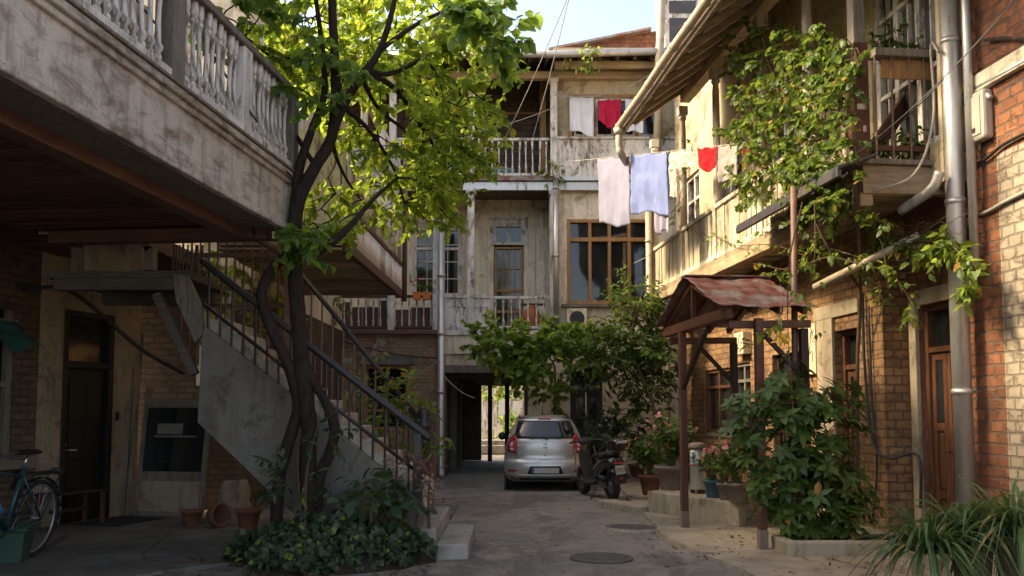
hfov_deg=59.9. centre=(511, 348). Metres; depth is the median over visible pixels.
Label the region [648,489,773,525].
stone ledge
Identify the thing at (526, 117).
overhead wire
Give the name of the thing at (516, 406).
garden fence
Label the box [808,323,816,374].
wall panel
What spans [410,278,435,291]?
window flowers
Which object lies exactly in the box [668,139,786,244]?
dry creeper
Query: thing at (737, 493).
ribbed pot
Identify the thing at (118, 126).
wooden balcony
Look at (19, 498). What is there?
bicycle
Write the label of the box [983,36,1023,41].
iron bracket
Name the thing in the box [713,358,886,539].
leafy shrub
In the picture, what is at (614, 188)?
towel
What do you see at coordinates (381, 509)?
pot plant
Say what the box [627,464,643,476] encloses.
terracotta pot
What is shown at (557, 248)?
courtyard house
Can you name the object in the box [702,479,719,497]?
blue pot
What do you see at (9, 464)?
wall shelf
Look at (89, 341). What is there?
door
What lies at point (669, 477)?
wide pot
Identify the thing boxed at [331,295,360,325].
loggia plant
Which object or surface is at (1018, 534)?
strap leaf plant
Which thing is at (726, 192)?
window
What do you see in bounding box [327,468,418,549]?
broad leaf plant
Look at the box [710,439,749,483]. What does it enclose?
flowering plant
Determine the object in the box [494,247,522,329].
door
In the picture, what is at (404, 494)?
leafy undergrowth
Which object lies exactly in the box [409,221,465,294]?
window
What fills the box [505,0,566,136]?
overhead wire
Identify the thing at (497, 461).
ground
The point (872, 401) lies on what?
wall cable
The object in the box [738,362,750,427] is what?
window
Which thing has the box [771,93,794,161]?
window
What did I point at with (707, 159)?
shorts
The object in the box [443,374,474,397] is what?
overhead wire
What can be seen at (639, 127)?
bed sheet
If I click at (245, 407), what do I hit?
outdoor staircase
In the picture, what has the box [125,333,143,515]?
timber pole
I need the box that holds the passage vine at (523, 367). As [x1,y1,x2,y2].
[458,309,623,415]
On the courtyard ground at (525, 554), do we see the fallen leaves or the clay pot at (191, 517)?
the fallen leaves
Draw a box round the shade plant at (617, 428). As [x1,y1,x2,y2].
[574,390,651,461]
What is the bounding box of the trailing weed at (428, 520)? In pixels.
[413,480,446,528]
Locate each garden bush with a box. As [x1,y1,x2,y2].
[482,386,518,416]
[493,406,523,439]
[496,386,523,399]
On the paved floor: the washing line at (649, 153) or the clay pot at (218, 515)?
the clay pot at (218, 515)
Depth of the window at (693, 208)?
20.27 m
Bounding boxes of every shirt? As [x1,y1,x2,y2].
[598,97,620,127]
[668,146,692,170]
[669,167,677,197]
[717,143,737,181]
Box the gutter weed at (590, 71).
[558,43,602,75]
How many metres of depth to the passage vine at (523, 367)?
19.72 m
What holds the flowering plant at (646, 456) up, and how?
in the terracotta pot at (649, 482)
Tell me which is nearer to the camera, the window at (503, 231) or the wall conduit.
the wall conduit
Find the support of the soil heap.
on the courtyard ground at (525, 554)
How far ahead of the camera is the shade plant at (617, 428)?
19.38 m
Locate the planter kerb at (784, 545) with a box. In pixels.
[768,529,908,555]
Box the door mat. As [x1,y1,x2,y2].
[72,516,163,526]
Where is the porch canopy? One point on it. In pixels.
(709, 303)
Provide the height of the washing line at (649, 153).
1.990 m
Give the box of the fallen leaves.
[143,486,904,575]
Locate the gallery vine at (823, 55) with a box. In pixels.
[711,16,875,501]
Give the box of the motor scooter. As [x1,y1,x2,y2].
[565,424,629,498]
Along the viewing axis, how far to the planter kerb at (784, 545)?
9.51 m
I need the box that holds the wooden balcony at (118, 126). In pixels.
[0,0,299,245]
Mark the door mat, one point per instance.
(118, 521)
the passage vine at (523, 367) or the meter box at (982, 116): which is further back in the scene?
the passage vine at (523, 367)
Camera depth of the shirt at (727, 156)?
14.36 m
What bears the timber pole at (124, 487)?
on the paved floor
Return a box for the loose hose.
[873,42,939,191]
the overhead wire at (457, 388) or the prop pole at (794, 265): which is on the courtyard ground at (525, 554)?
the prop pole at (794, 265)
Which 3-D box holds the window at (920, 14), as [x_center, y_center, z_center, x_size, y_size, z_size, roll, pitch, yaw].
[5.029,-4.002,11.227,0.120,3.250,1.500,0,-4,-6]
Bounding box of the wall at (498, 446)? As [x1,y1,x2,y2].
[482,440,504,453]
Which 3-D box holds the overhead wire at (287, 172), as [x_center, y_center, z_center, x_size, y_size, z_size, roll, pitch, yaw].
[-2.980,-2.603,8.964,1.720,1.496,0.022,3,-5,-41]
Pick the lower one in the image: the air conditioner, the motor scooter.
the motor scooter
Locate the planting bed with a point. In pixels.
(867, 538)
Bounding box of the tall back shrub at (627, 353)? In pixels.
[547,264,688,464]
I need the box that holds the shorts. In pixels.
[697,144,716,171]
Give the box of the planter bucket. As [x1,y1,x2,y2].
[0,524,38,563]
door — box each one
[59,309,114,524]
[133,388,209,516]
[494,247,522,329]
[570,367,602,466]
[777,352,798,498]
[842,329,861,515]
[924,302,955,525]
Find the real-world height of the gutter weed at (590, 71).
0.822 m
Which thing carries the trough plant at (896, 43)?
on the gallery house at (948, 392)
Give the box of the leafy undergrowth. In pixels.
[287,467,437,549]
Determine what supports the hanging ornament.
hanging from the porch canopy
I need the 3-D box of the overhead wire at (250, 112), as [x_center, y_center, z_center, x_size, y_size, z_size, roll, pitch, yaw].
[-2.775,-2.734,8.384,0.767,1.117,0.022,2,-5,-28]
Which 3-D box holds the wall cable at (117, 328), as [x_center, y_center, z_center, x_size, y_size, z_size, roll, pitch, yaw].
[-5.854,-0.307,12.368,0.242,1.283,2.645,-4,-6,44]
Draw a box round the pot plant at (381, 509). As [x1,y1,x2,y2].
[371,498,415,523]
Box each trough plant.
[865,14,925,61]
[871,125,932,159]
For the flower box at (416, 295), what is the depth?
21.53 m
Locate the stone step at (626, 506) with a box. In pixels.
[598,499,647,513]
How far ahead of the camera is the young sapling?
9.15 m
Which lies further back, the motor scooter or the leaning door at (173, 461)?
the motor scooter
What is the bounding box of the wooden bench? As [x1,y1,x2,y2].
[34,488,107,530]
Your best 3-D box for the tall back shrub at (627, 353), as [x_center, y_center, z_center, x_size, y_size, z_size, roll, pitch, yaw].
[2.260,0.521,19.036,3.089,4.722,2.261,0,-4,0]
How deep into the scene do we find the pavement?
9.76 m
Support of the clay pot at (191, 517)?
on the paved floor
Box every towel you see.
[597,153,629,226]
[630,149,668,215]
[654,153,668,234]
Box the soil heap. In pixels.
[229,540,436,575]
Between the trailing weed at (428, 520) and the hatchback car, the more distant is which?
the hatchback car
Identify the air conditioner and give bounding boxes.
[566,309,586,327]
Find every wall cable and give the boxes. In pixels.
[15,283,184,374]
[862,294,922,507]
[867,306,877,520]
[976,132,1023,164]
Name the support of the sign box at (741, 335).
attached to the gallery house at (948, 392)
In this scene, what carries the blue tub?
on the courtyard house at (557, 248)
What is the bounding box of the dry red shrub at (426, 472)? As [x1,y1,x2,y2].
[382,449,452,545]
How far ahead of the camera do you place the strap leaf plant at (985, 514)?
7.46 m
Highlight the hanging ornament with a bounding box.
[771,285,789,346]
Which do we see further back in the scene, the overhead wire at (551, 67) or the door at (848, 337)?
the overhead wire at (551, 67)
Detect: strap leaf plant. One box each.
[824,503,1018,575]
[864,491,1023,575]
[913,476,1023,575]
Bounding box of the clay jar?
[521,303,542,329]
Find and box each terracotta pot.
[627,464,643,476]
[638,474,659,494]
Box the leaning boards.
[429,404,439,479]
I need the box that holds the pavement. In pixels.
[620,476,997,575]
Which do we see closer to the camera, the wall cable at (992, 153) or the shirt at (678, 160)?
the wall cable at (992, 153)
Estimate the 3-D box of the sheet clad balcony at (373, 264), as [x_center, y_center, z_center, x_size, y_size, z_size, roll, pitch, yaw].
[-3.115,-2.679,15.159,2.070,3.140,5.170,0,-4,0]
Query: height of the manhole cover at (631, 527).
0.061 m
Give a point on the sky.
(584, 19)
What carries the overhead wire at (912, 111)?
attached to the gallery house at (948, 392)
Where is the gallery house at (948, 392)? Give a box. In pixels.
[613,0,1023,531]
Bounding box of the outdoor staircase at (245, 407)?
[46,238,474,559]
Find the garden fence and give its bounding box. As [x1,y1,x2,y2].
[482,401,523,428]
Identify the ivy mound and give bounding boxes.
[219,509,438,575]
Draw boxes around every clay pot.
[180,509,203,525]
[206,503,230,526]
[234,507,261,530]
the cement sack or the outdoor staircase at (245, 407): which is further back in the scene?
the cement sack
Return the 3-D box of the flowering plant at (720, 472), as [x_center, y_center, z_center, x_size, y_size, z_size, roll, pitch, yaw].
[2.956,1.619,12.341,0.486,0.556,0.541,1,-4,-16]
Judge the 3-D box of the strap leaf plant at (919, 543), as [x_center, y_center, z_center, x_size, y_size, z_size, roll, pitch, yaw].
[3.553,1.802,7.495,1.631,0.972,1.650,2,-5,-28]
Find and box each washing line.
[551,91,627,98]
[554,142,743,162]
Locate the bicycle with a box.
[0,449,63,556]
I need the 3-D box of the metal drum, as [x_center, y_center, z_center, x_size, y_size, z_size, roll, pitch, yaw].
[2.797,1.794,13.367,0.276,0.765,0.276,0,-4,0]
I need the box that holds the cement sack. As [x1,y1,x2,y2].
[217,479,251,521]
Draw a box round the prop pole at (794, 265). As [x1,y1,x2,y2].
[790,186,800,520]
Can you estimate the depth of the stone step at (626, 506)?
14.12 m
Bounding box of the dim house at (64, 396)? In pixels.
[0,0,147,527]
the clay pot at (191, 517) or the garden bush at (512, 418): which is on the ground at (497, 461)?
the garden bush at (512, 418)
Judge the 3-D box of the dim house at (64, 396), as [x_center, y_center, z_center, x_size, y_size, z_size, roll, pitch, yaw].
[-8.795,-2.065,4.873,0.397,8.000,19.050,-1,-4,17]
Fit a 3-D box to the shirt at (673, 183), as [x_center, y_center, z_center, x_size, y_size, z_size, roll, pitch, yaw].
[2.908,-3.014,16.062,0.056,0.612,0.250,1,-4,-17]
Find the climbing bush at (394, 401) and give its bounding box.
[344,351,454,460]
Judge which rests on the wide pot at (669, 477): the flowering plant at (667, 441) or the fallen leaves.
the flowering plant at (667, 441)
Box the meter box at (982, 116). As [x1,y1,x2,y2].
[971,88,993,168]
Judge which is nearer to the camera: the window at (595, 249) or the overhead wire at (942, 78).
the overhead wire at (942, 78)
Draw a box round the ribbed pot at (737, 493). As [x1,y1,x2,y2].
[724,481,748,503]
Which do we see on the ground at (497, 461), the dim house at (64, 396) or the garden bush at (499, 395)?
the garden bush at (499, 395)
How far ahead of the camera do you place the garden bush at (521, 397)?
38.16 m
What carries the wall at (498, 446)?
on the ground at (497, 461)
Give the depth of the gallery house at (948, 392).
11.32 m
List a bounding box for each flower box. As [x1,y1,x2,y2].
[413,292,420,299]
[422,292,430,299]
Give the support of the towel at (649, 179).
hanging from the washing line at (649, 153)
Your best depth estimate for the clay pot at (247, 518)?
11.56 m
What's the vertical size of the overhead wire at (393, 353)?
0.525 m
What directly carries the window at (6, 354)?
in the dim house at (64, 396)
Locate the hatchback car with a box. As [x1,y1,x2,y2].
[498,404,583,489]
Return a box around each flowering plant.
[625,433,667,474]
[643,411,698,465]
[691,445,724,479]
[702,446,735,482]
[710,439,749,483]
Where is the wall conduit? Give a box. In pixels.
[966,190,1023,215]
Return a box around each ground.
[157,468,744,575]
[457,454,503,467]
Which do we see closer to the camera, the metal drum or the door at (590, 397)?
the metal drum
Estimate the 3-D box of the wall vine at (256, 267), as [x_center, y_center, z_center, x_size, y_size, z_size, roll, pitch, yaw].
[-4.184,0.246,13.375,2.227,4.578,1.233,0,-4,0]
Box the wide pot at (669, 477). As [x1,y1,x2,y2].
[654,464,679,489]
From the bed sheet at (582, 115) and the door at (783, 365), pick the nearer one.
the door at (783, 365)
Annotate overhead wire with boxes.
[136,0,292,177]
[190,17,257,122]
[341,340,436,358]
[344,362,436,392]
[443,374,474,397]
[480,107,554,130]
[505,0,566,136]
[532,0,568,137]
[554,74,649,97]
[857,0,1014,152]
[878,80,942,143]
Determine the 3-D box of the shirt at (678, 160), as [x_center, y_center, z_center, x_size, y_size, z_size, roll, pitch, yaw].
[2.992,-3.400,15.806,0.100,0.538,0.828,1,-4,-18]
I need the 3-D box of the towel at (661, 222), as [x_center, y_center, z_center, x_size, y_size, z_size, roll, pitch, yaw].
[2.778,-2.884,16.529,0.091,1.608,0.525,1,-4,-18]
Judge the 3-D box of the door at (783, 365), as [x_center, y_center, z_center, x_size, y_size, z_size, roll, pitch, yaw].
[4.652,1.299,14.641,0.157,2.450,1.142,0,-4,-6]
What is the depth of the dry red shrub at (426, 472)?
9.61 m
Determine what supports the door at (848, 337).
in the gallery house at (948, 392)
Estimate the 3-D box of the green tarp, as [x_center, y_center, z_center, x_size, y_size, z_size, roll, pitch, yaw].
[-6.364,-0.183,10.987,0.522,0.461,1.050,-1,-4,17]
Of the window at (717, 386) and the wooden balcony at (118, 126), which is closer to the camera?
the wooden balcony at (118, 126)
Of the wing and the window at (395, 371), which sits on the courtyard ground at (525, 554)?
the wing
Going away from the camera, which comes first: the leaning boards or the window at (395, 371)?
the leaning boards
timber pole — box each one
[120,367,134,515]
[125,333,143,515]
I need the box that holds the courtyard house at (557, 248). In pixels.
[175,0,699,478]
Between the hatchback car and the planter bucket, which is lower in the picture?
the planter bucket
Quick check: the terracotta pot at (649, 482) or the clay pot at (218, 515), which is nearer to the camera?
the clay pot at (218, 515)
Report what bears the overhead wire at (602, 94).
attached to the courtyard house at (557, 248)
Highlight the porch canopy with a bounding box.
[655,274,817,548]
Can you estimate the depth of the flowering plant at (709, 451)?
12.67 m
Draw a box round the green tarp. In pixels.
[0,318,43,351]
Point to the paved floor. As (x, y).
(155, 547)
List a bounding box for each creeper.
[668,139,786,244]
[706,181,991,415]
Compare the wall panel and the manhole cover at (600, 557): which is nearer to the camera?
the manhole cover at (600, 557)
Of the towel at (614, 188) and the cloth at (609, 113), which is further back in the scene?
the cloth at (609, 113)
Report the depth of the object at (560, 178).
21.60 m
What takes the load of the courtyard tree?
on the paved floor
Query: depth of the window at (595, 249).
21.95 m
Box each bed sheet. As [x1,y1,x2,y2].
[570,96,593,137]
[625,97,643,132]
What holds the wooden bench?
on the paved floor
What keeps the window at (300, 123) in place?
in the wing
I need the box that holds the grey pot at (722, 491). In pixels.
[716,482,728,500]
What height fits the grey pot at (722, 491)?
0.240 m
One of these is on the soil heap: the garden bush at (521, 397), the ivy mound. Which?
the ivy mound
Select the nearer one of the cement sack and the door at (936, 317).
the door at (936, 317)
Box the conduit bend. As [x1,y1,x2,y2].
[962,59,1023,105]
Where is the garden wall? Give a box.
[482,386,523,439]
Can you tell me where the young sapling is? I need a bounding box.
[252,407,361,542]
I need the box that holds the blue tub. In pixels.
[494,167,515,172]
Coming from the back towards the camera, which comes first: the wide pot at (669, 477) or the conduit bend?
the wide pot at (669, 477)
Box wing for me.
[0,0,341,509]
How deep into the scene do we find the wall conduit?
9.68 m
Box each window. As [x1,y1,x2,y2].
[0,310,13,454]
[291,83,301,128]
[366,366,408,429]
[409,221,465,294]
[488,217,528,245]
[561,219,654,307]
[569,94,653,135]
[687,171,699,223]
[702,368,730,437]
[721,138,741,199]
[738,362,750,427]
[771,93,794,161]
[874,0,938,158]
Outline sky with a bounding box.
[280,0,655,50]
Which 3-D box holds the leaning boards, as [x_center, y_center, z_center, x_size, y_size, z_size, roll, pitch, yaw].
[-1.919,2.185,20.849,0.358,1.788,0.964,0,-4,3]
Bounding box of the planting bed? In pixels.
[808,534,905,540]
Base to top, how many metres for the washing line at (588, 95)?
0.229 m
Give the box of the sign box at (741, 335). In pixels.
[734,331,750,354]
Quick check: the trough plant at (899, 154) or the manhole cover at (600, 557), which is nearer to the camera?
the manhole cover at (600, 557)
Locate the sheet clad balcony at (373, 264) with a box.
[219,47,407,301]
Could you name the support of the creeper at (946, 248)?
attached to the gallery house at (948, 392)
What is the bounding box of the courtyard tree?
[188,0,543,525]
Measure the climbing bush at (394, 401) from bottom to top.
2.391 m
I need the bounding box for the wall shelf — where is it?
[0,455,34,488]
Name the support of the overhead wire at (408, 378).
attached to the courtyard house at (557, 248)
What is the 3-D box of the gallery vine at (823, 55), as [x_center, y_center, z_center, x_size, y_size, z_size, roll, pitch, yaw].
[3.899,-1.471,12.602,1.621,7.840,6.286,0,-4,0]
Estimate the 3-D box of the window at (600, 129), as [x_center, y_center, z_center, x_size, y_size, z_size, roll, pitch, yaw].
[2.580,-5.773,22.217,2.331,1.160,0.140,0,-4,0]
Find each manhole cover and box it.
[570,552,632,563]
[601,522,656,532]
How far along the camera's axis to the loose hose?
10.37 m
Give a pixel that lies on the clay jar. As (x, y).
(532, 312)
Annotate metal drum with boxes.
[688,442,706,493]
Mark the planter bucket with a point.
(15, 546)
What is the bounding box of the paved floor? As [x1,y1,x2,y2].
[0,505,457,575]
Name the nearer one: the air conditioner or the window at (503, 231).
the air conditioner
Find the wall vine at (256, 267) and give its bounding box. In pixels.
[163,243,308,479]
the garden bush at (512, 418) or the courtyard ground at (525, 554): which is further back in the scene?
the garden bush at (512, 418)
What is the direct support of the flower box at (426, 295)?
attached to the courtyard house at (557, 248)
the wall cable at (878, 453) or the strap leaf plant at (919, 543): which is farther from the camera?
the wall cable at (878, 453)

